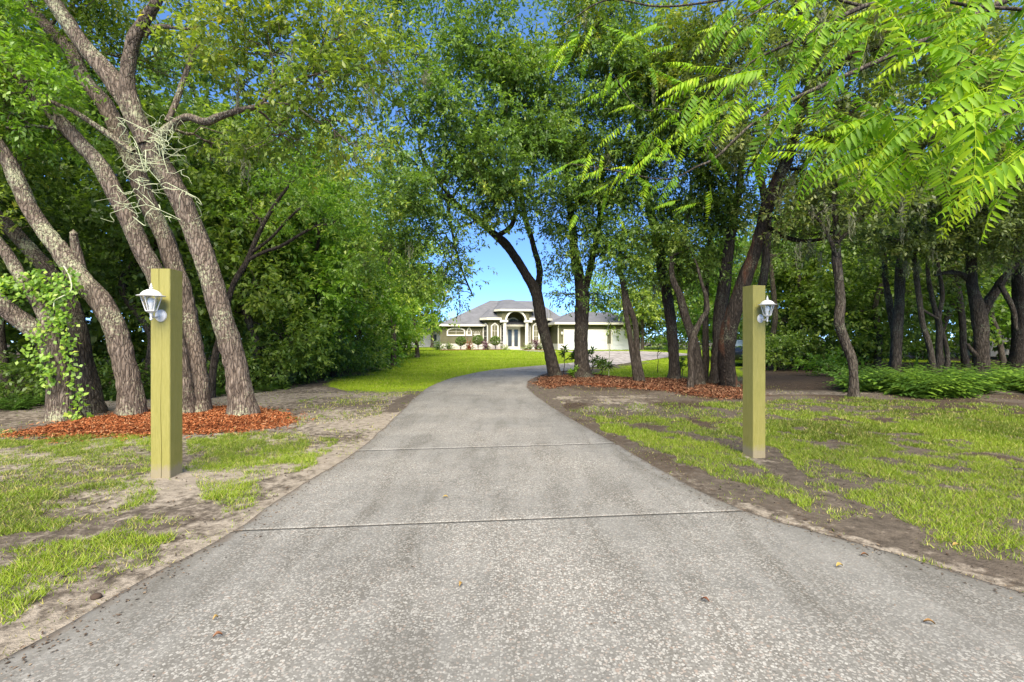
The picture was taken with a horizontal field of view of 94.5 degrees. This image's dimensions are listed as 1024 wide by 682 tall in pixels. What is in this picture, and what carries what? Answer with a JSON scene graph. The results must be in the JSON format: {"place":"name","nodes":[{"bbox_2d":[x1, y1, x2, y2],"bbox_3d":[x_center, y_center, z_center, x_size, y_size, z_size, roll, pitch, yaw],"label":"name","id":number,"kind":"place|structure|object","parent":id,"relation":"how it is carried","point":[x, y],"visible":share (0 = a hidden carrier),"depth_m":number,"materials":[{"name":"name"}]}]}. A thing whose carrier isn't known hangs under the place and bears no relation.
{"place":"outdoors","nodes":[
{"label":"outdoors","id":0,"kind":"place"},
{"bbox_2d":[0,351,1023,681],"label":"driveway","id":1,"kind":"structure","parent":0,"point":[544,533],"depth_m":2.53,"materials":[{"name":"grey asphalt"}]},
{"bbox_2d":[0,391,1023,681],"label":"edge debris","id":2,"kind":"object","parent":1,"relation":"on","point":[294,507],"visible":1,"depth_m":2.68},
{"bbox_2d":[0,342,1023,659],"bbox_3d":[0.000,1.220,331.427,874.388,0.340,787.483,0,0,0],"label":"ground","id":3,"kind":"structure","parent":0,"point":[888,530],"depth_m":4.69,"materials":[{"name":"soil"}]},
{"bbox_2d":[0,167,91,421],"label":"oak tree","id":4,"kind":"object","parent":3,"relation":"on","point":[18,318],"visible":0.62,"depth_m":8.01,"materials":[{"name":"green plant"}]},
{"bbox_2d":[0,262,94,420],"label":"ivy vine","id":5,"kind":"object","parent":4,"relation":"attached to","point":[6,282],"visible":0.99,"depth_m":7.88,"materials":[{"name":"green plant"}]},
{"bbox_2d":[0,131,108,413],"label":"oak tree","id":6,"kind":"object","parent":3,"relation":"on","point":[21,239],"visible":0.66,"depth_m":8.91,"materials":[{"name":"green plant"}]},
{"bbox_2d":[0,350,108,405],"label":"shrub","id":7,"kind":"object","parent":3,"relation":"on","point":[25,390],"visible":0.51,"depth_m":10.37,"materials":[{"name":"green plant"}]},
{"bbox_2d":[0,20,135,323],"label":"woodland tree","id":8,"kind":"object","parent":3,"relation":"on","point":[53,215],"visible":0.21,"depth_m":10.86,"materials":[{"name":"green plant"}]},
{"bbox_2d":[0,0,147,384],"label":"woodland tree","id":9,"kind":"object","parent":3,"relation":"on","point":[3,344],"visible":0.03,"depth_m":14.73,"materials":[{"name":"green plant"}]},
{"bbox_2d":[5,29,155,368],"bbox_3d":[-19.114,-5.688,19.933,8.595,14.600,9.050,0,0,-16],"label":"woodland tree","id":10,"kind":"object","parent":3,"relation":"on","point":[140,347],"visible":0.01,"depth_m":20.34,"materials":[{"name":"green plant"}]},
{"bbox_2d":[25,351,150,400],"bbox_3d":[-9.624,0.947,11.303,2.377,1.555,2.635,0,0,-25],"label":"shrub","id":11,"kind":"object","parent":3,"relation":"on","point":[106,378],"visible":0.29,"depth_m":11.08,"materials":[{"name":"green plant"}]},
{"bbox_2d":[13,29,266,391],"bbox_3d":[-9.462,-3.189,12.449,5.529,9.308,5.266,0,0,0],"label":"woodland tree","id":12,"kind":"object","parent":3,"relation":"on","point":[118,244],"visible":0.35,"depth_m":12.03,"materials":[{"name":"green plant"}]},
{"bbox_2d":[0,402,314,443],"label":"mulch bed","id":13,"kind":"object","parent":3,"relation":"on","point":[215,419],"visible":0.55,"depth_m":7.32,"materials":[{"name":"red wood"}]},
{"bbox_2d":[0,15,148,415],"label":"oak tree","id":14,"kind":"object","parent":13,"relation":"on","point":[131,400],"visible":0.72,"depth_m":8.15,"materials":[{"name":"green plant"}]},
{"bbox_2d":[0,0,195,413],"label":"oak tree","id":15,"kind":"object","parent":13,"relation":"on","point":[61,126],"visible":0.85,"depth_m":8.13,"materials":[{"name":"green plant"}]},
{"bbox_2d":[0,0,212,412],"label":"oak tree","id":16,"kind":"object","parent":13,"relation":"on","point":[168,248],"visible":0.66,"depth_m":8.97,"materials":[{"name":"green plant"}]},
{"bbox_2d":[14,0,431,416],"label":"oak tree","id":17,"kind":"object","parent":13,"relation":"on","point":[120,85],"visible":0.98,"depth_m":7.69,"materials":[{"name":"green plant"}]},
{"bbox_2d":[97,98,202,225],"bbox_3d":[-5.926,-2.895,7.917,1.551,2.007,1.053,0,0,0],"label":"moss","id":18,"kind":"object","parent":17,"relation":"hanging from","point":[158,141],"visible":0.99,"depth_m":7.89,"materials":[{"name":"grey plant"}]},
{"bbox_2d":[0,374,328,410],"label":"undergrowth","id":19,"kind":"object","parent":3,"relation":"on","point":[20,405],"visible":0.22,"depth_m":10.09,"materials":[{"name":"green plant"}]},
{"bbox_2d":[151,269,181,478],"bbox_3d":[-3.389,0.373,4.650,0.185,2.140,0.185,0,0,-2],"label":"gate post","id":20,"kind":"object","parent":3,"relation":"on","point":[166,398],"visible":0.93,"depth_m":4.56,"materials":[{"name":"green paint"}]},
{"bbox_2d":[136,283,166,321],"bbox_3d":[-3.372,-0.363,4.435,0.227,0.361,0.246,0,0,-2],"label":"wall lantern","id":21,"kind":"object","parent":20,"relation":"attached to","point":[160,315],"depth_m":4.42,"materials":[{"name":"white metal"}]},
{"bbox_2d":[57,0,310,335],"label":"woodland tree","id":22,"kind":"object","parent":3,"relation":"on","point":[203,78],"visible":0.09,"depth_m":17.06,"materials":[{"name":"green plant"}]},
{"bbox_2d":[5,13,432,376],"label":"woods","id":23,"kind":"object","parent":3,"relation":"on","point":[18,343],"depth_m":17.80,"materials":[{"name":"green plant"}]},
{"bbox_2d":[139,85,302,364],"bbox_3d":[-16.823,-5.554,27.094,10.283,16.480,9.866,0,0,0],"label":"woodland tree","id":24,"kind":"object","parent":3,"relation":"on","point":[263,333],"depth_m":26.25,"materials":[{"name":"green plant"}]},
{"bbox_2d":[206,347,267,389],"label":"shrub","id":25,"kind":"object","parent":3,"relation":"on","point":[221,379],"visible":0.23,"depth_m":12.56,"materials":[{"name":"green plant"}]},
{"bbox_2d":[219,337,312,390],"bbox_3d":[-7.047,0.748,13.641,2.540,1.729,2.423,0,0,0],"label":"shrub","id":26,"kind":"object","parent":3,"relation":"on","point":[275,377],"visible":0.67,"depth_m":13.33,"materials":[{"name":"green plant"}]},
{"bbox_2d":[178,93,368,386],"bbox_3d":[-7.487,-2.725,13.839,5.663,8.396,5.358,0,0,0],"label":"woodland tree","id":27,"kind":"object","parent":3,"relation":"on","point":[272,301],"visible":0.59,"depth_m":13.38,"materials":[{"name":"green plant"}]},
{"bbox_2d":[208,159,369,397],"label":"oak tree","id":28,"kind":"object","parent":3,"relation":"on","point":[249,257],"visible":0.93,"depth_m":10.97,"materials":[{"name":"green plant"}]},
{"bbox_2d":[209,45,375,345],"bbox_3d":[-10.137,-5.835,21.613,8.045,14.624,7.913,0,0,-25],"label":"woodland tree","id":29,"kind":"object","parent":3,"relation":"on","point":[305,136],"visible":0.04,"depth_m":21.77,"materials":[{"name":"green plant"}]},
{"bbox_2d":[221,131,384,380],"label":"woodland tree","id":30,"kind":"object","parent":3,"relation":"on","point":[327,292],"visible":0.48,"depth_m":15.74,"materials":[{"name":"green plant"}]},
{"bbox_2d":[261,338,355,382],"bbox_3d":[-6.803,0.746,15.718,3.291,1.785,3.090,0,0,0],"label":"shrub","id":31,"kind":"object","parent":3,"relation":"on","point":[312,373],"visible":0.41,"depth_m":15.59,"materials":[{"name":"green plant"}]},
{"bbox_2d":[259,113,398,335],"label":"woodland tree","id":32,"kind":"object","parent":3,"relation":"on","point":[347,152],"visible":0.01,"depth_m":27.26,"materials":[{"name":"green plant"}]},
{"bbox_2d":[281,166,399,373],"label":"woodland tree","id":33,"kind":"object","parent":3,"relation":"on","point":[369,281],"visible":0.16,"depth_m":19.58,"materials":[{"name":"green plant"}]},
{"bbox_2d":[301,331,383,378],"bbox_3d":[-6.537,0.686,17.421,3.320,2.123,3.129,0,0,0],"label":"shrub","id":34,"kind":"object","parent":3,"relation":"on","point":[349,355],"visible":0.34,"depth_m":17.57,"materials":[{"name":"green plant"}]},
{"bbox_2d":[300,216,435,368],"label":"woodland tree","id":35,"kind":"object","parent":3,"relation":"on","point":[392,310],"visible":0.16,"depth_m":23.47,"materials":[{"name":"green plant"}]},
{"bbox_2d":[340,336,395,372],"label":"shrub","id":36,"kind":"object","parent":3,"relation":"on","point":[385,359],"visible":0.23,"depth_m":21.13,"materials":[{"name":"green plant"}]},
{"bbox_2d":[352,331,412,364],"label":"shrub","id":37,"kind":"object","parent":3,"relation":"on","point":[378,338],"visible":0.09,"depth_m":27.03,"materials":[{"name":"green plant"}]},
{"bbox_2d":[349,222,423,347],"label":"woodland tree","id":38,"kind":"object","parent":3,"relation":"on","point":[396,290],"visible":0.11,"depth_m":28.14,"materials":[{"name":"green plant"}]},
{"bbox_2d":[344,122,454,365],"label":"woodland tree","id":39,"kind":"object","parent":3,"relation":"on","point":[396,233],"visible":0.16,"depth_m":26.10,"materials":[{"name":"green plant"}]},
{"bbox_2d":[384,334,420,356],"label":"shrub","id":40,"kind":"object","parent":3,"relation":"on","point":[405,340],"visible":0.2,"depth_m":36.10,"materials":[{"name":"green plant"}]},
{"bbox_2d":[373,230,443,358],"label":"woodland tree","id":41,"kind":"object","parent":3,"relation":"on","point":[422,319],"visible":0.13,"depth_m":33.95,"materials":[{"name":"green plant"}]},
{"bbox_2d":[403,327,439,346],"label":"neighbouring house","id":42,"kind":"structure","parent":3,"relation":"on","point":[427,342],"depth_m":82.00,"materials":[{"name":"white paint"}]},
{"bbox_2d":[400,281,449,336],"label":"woodland tree","id":43,"kind":"object","parent":3,"relation":"on","point":[423,329],"visible":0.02,"depth_m":49.63,"materials":[{"name":"green plant"}]},
{"bbox_2d":[396,224,463,357],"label":"woodland tree","id":44,"kind":"object","parent":3,"relation":"on","point":[417,352],"visible":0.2,"depth_m":37.14,"materials":[{"name":"green plant"}]},
{"bbox_2d":[417,264,455,346],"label":"woodland tree","id":45,"kind":"object","parent":3,"relation":"on","point":[432,344],"visible":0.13,"depth_m":77.93,"materials":[{"name":"green plant"}]},
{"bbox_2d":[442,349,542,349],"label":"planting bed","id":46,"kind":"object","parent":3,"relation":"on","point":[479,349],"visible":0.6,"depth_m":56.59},
{"bbox_2d":[472,335,483,346],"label":"topiary shrub","id":47,"kind":"object","parent":46,"relation":"on","point":[478,341],"visible":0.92,"depth_m":56.76,"materials":[{"name":"green plant"}]},
{"bbox_2d":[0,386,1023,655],"bbox_3d":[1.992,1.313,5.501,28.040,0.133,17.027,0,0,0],"label":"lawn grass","id":48,"kind":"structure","parent":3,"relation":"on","point":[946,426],"depth_m":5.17,"materials":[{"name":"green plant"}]},
{"bbox_2d":[1,383,1022,633],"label":"leaf litter","id":49,"kind":"object","parent":3,"relation":"on","point":[567,409],"visible":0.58,"depth_m":6.19,"materials":[{"name":"brown plant"}]},
{"bbox_2d":[323,349,742,394],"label":"front lawn","id":50,"kind":"structure","parent":3,"relation":"on","point":[440,361],"depth_m":26.60,"materials":[{"name":"green plant"}]},
{"bbox_2d":[439,299,640,349],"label":"house","id":51,"kind":"structure","parent":3,"relation":"on","point":[510,323],"depth_m":58.74,"materials":[{"name":"beige paint"}]},
{"bbox_2d":[507,328,512,348],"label":"front door","id":52,"kind":"structure","parent":51,"relation":"in","point":[509,330],"depth_m":60.49,"materials":[{"name":"grey glass"}]},
{"bbox_2d":[513,328,518,348],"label":"front door","id":53,"kind":"structure","parent":51,"relation":"in","point":[515,330],"depth_m":60.61,"materials":[{"name":"grey glass"}]},
{"bbox_2d":[565,331,605,349],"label":"garage door","id":54,"kind":"structure","parent":51,"relation":"in","point":[597,338],"depth_m":57.03,"materials":[{"name":"white paint"}]},
{"bbox_2d":[613,331,628,349],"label":"garage door","id":55,"kind":"structure","parent":51,"relation":"in","point":[622,344],"depth_m":57.54,"materials":[{"name":"grey paint"}]},
{"bbox_2d":[561,271,622,313],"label":"woodland tree","id":56,"kind":"object","parent":3,"relation":"on","point":[593,309],"visible":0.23,"depth_m":73.68,"materials":[{"name":"green plant"}]},
{"bbox_2d":[603,221,685,349],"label":"woodland tree","id":57,"kind":"object","parent":3,"relation":"on","point":[648,305],"visible":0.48,"depth_m":54.81,"materials":[{"name":"green plant"}]},
{"bbox_2d":[527,373,769,400],"bbox_3d":[3.863,1.328,15.276,6.948,0.226,9.236,0,0,0],"label":"mulch bed","id":58,"kind":"object","parent":3,"relation":"on","point":[709,390],"visible":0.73,"depth_m":14.13,"materials":[{"name":"red wood"}]},
{"bbox_2d":[312,0,606,376],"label":"oak tree","id":59,"kind":"object","parent":58,"relation":"on","point":[478,147],"visible":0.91,"depth_m":13.10,"materials":[{"name":"green plant"}]},
{"bbox_2d":[559,344,573,373],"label":"sapling","id":60,"kind":"object","parent":58,"relation":"on","point":[562,350],"visible":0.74,"depth_m":18.15,"materials":[{"name":"green plant"}]},
{"bbox_2d":[505,61,649,376],"bbox_3d":[2.352,-3.527,15.795,5.688,9.992,4.053,0,0,-33],"label":"oak tree","id":61,"kind":"object","parent":58,"relation":"on","point":[580,203],"visible":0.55,"depth_m":15.93,"materials":[{"name":"green plant"}]},
{"bbox_2d":[588,345,600,371],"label":"sapling","id":62,"kind":"object","parent":58,"relation":"on","point":[591,350],"visible":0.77,"depth_m":18.09,"materials":[{"name":"green plant"}]},
{"bbox_2d":[593,357,615,375],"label":"shrub","id":63,"kind":"object","parent":58,"relation":"on","point":[604,363],"visible":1,"depth_m":17.37,"materials":[{"name":"green plant"}]},
{"bbox_2d":[584,256,661,380],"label":"oak tree","id":64,"kind":"object","parent":58,"relation":"on","point":[635,376],"visible":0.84,"depth_m":15.29,"materials":[{"name":"green plant"}]},
{"bbox_2d":[525,0,740,378],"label":"oak tree","id":65,"kind":"object","parent":58,"relation":"on","point":[625,154],"visible":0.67,"depth_m":13.91,"materials":[{"name":"green plant"}]},
{"bbox_2d":[584,198,702,380],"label":"oak tree","id":66,"kind":"object","parent":58,"relation":"on","point":[633,235],"visible":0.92,"depth_m":14.87,"materials":[{"name":"green plant"}]},
{"bbox_2d":[633,225,748,384],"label":"oak tree","id":67,"kind":"object","parent":58,"relation":"on","point":[699,373],"visible":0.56,"depth_m":14.24,"materials":[{"name":"green plant"}]},
{"bbox_2d":[648,214,738,387],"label":"oak tree","id":68,"kind":"object","parent":58,"relation":"on","point":[701,319],"visible":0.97,"depth_m":13.56,"materials":[{"name":"green plant"}]},
{"bbox_2d":[665,193,759,381],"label":"oak tree","id":69,"kind":"object","parent":58,"relation":"on","point":[705,344],"visible":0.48,"depth_m":14.80,"materials":[{"name":"green plant"}]},
{"bbox_2d":[658,104,799,383],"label":"oak tree","id":70,"kind":"object","parent":58,"relation":"on","point":[722,196],"visible":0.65,"depth_m":14.24,"materials":[{"name":"green plant"}]},
{"bbox_2d":[667,0,1023,387],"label":"oak tree","id":71,"kind":"object","parent":58,"relation":"on","point":[727,374],"visible":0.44,"depth_m":10.97,"materials":[{"name":"green plant"}]},
{"bbox_2d":[621,229,718,348],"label":"woodland tree","id":72,"kind":"object","parent":3,"relation":"on","point":[676,312],"visible":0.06,"depth_m":56.38,"materials":[{"name":"green plant"}]},
{"bbox_2d":[677,229,751,346],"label":"woodland tree","id":73,"kind":"object","parent":3,"relation":"on","point":[698,303],"visible":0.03,"depth_m":53.81,"materials":[{"name":"green plant"}]},
{"bbox_2d":[656,230,785,350],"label":"woodland tree","id":74,"kind":"object","parent":3,"relation":"on","point":[712,292],"visible":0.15,"depth_m":33.87,"materials":[{"name":"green plant"}]},
{"bbox_2d":[735,339,767,366],"bbox_3d":[13.418,0.620,26.982,1.830,1.490,4.500,0,0,24],"label":"car","id":75,"kind":"object","parent":3,"relation":"on","point":[738,351],"visible":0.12,"depth_m":25.22,"materials":[{"name":"black paint"}]},
{"bbox_2d":[743,285,764,457],"bbox_3d":[2.822,0.410,5.525,0.172,2.100,0.172,0,0,-15],"label":"gate post","id":76,"kind":"object","parent":3,"relation":"on","point":[753,385],"visible":0.91,"depth_m":5.45,"materials":[{"name":"green paint"}]},
{"bbox_2d":[757,295,776,322],"bbox_3d":[2.880,-0.360,5.353,0.195,0.309,0.211,0,0,-15],"label":"wall lantern","id":77,"kind":"object","parent":76,"relation":"attached to","point":[760,319],"depth_m":5.33,"materials":[{"name":"white metal"}]},
{"bbox_2d":[737,330,812,370],"bbox_3d":[12.328,0.451,22.064,3.034,1.907,3.078,0,0,-23],"label":"shrub","id":78,"kind":"object","parent":3,"relation":"on","point":[771,356],"visible":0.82,"depth_m":21.65,"materials":[{"name":"green plant"}]},
{"bbox_2d":[530,0,1023,288],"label":"oak tree","id":79,"kind":"object","parent":3,"relation":"on","point":[766,254],"visible":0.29,"depth_m":13.02,"materials":[{"name":"green plant"}]},
{"bbox_2d":[650,0,906,195],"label":"compound leaved tree","id":80,"kind":"object","parent":3,"relation":"on","point":[746,75],"visible":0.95,"depth_m":4.50,"materials":[{"name":"green plant"}]},
{"bbox_2d":[733,228,827,367],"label":"woodland tree","id":81,"kind":"object","parent":3,"relation":"on","point":[773,298],"visible":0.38,"depth_m":22.12,"materials":[{"name":"green plant"}]},
{"bbox_2d":[733,171,874,366],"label":"woodland tree","id":82,"kind":"object","parent":3,"relation":"on","point":[796,286],"visible":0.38,"depth_m":24.82,"materials":[{"name":"green plant"}]},
{"bbox_2d":[732,163,885,363],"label":"woodland tree","id":83,"kind":"object","parent":3,"relation":"on","point":[749,238],"visible":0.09,"depth_m":26.36,"materials":[{"name":"green plant"}]},
{"bbox_2d":[614,153,1009,358],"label":"woods","id":84,"kind":"object","parent":3,"relation":"on","point":[994,349],"visible":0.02,"depth_m":38.70,"materials":[{"name":"green plant"}]},
{"bbox_2d":[768,321,857,369],"bbox_3d":[13.985,0.314,22.877,4.210,2.724,3.605,0,0,0],"label":"shrub","id":85,"kind":"object","parent":3,"relation":"on","point":[811,347],"visible":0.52,"depth_m":22.26,"materials":[{"name":"green plant"}]},
{"bbox_2d":[792,344,869,376],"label":"shrub","id":86,"kind":"object","parent":3,"relation":"on","point":[826,365],"visible":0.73,"depth_m":18.16,"materials":[{"name":"green plant"}]},
{"bbox_2d":[766,177,923,360],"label":"woodland tree","id":87,"kind":"object","parent":3,"relation":"on","point":[907,348],"visible":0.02,"depth_m":30.30,"materials":[{"name":"green plant"}]},
{"bbox_2d":[805,328,907,370],"bbox_3d":[15.276,0.607,21.218,3.670,2.602,3.548,0,0,0],"label":"shrub","id":88,"kind":"object","parent":3,"relation":"on","point":[871,343],"visible":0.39,"depth_m":20.71,"materials":[{"name":"green plant"}]},
{"bbox_2d":[769,106,948,397],"bbox_3d":[7.847,-1.923,11.290,3.014,6.761,3.487,0,0,0],"label":"woodland tree","id":89,"kind":"object","parent":3,"relation":"on","point":[835,241],"visible":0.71,"depth_m":11.24,"materials":[{"name":"green plant"}]},
{"bbox_2d":[747,0,1023,243],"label":"compound leaved tree","id":90,"kind":"object","parent":3,"relation":"on","point":[950,54],"visible":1,"depth_m":3.24,"materials":[{"name":"green plant"}]},
{"bbox_2d":[795,157,987,371],"bbox_3d":[15.644,-3.262,20.256,6.019,9.473,5.730,0,0,0],"label":"woodland tree","id":91,"kind":"object","parent":3,"relation":"on","point":[878,314],"visible":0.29,"depth_m":20.33,"materials":[{"name":"green plant"}]},
{"bbox_2d":[842,216,944,373],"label":"woodland tree","id":92,"kind":"object","parent":3,"relation":"on","point":[884,258],"visible":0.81,"depth_m":14.31,"materials":[{"name":"green plant"}]},
{"bbox_2d":[843,126,995,372],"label":"woodland tree","id":93,"kind":"object","parent":3,"relation":"on","point":[898,322],"visible":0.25,"depth_m":14.04,"materials":[{"name":"green plant"}]},
{"bbox_2d":[817,359,1023,400],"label":"fern cover","id":94,"kind":"object","parent":3,"relation":"on","point":[945,383],"visible":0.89,"depth_m":12.46,"materials":[{"name":"green plant"}]},
{"bbox_2d":[851,262,995,359],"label":"woodland tree","id":95,"kind":"object","parent":3,"relation":"on","point":[923,351],"visible":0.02,"depth_m":33.32,"materials":[{"name":"green plant"}]},
{"bbox_2d":[844,142,1018,370],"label":"woodland tree","id":96,"kind":"object","parent":3,"relation":"on","point":[982,282],"visible":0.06,"depth_m":21.18,"materials":[{"name":"green plant"}]},
{"bbox_2d":[877,204,988,373],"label":"woodland tree","id":97,"kind":"object","parent":3,"relation":"on","point":[923,327],"visible":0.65,"depth_m":14.35,"materials":[{"name":"green plant"}]},
{"bbox_2d":[879,200,998,374],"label":"woodland tree","id":98,"kind":"object","parent":3,"relation":"on","point":[940,332],"visible":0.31,"depth_m":16.92,"materials":[{"name":"green plant"}]},
{"bbox_2d":[888,180,1016,366],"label":"woodland tree","id":99,"kind":"object","parent":3,"relation":"on","point":[1004,324],"visible":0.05,"depth_m":23.55,"materials":[{"name":"green plant"}]},
{"bbox_2d":[896,77,1023,375],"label":"woodland tree","id":100,"kind":"object","parent":3,"relation":"on","point":[980,306],"visible":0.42,"depth_m":13.68,"materials":[{"name":"green plant"}]},
{"bbox_2d":[936,251,998,372],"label":"woodland tree","id":101,"kind":"object","parent":3,"relation":"on","point":[964,359],"visible":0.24,"depth_m":19.90,"materials":[{"name":"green plant"}]},
{"bbox_2d":[951,323,1010,355],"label":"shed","id":102,"kind":"structure","parent":3,"relation":"on","point":[992,353],"depth_m":38.50,"materials":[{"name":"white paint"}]},
{"bbox_2d":[980,273,1010,369],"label":"woodland tree","id":103,"kind":"object","parent":3,"relation":"on","point":[1001,354],"visible":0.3,"depth_m":21.91,"materials":[{"name":"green plant"}]},
{"bbox_2d":[977,185,1023,372],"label":"woodland tree","id":104,"kind":"object","parent":3,"relation":"on","point":[1016,353],"visible":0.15,"depth_m":18.02,"materials":[{"name":"green plant"}]},
{"bbox_2d":[7,0,1023,341],"label":"sky","id":105,"kind":"structure","parent":0,"point":[509,283],"materials":[{"name":"blue"}]},
{"bbox_2d":[537,0,1011,255],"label":"compound leaved tree","id":106,"kind":"object","parent":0,"point":[607,87],"visible":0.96,"depth_m":6.54,"materials":[{"name":"green plant"}]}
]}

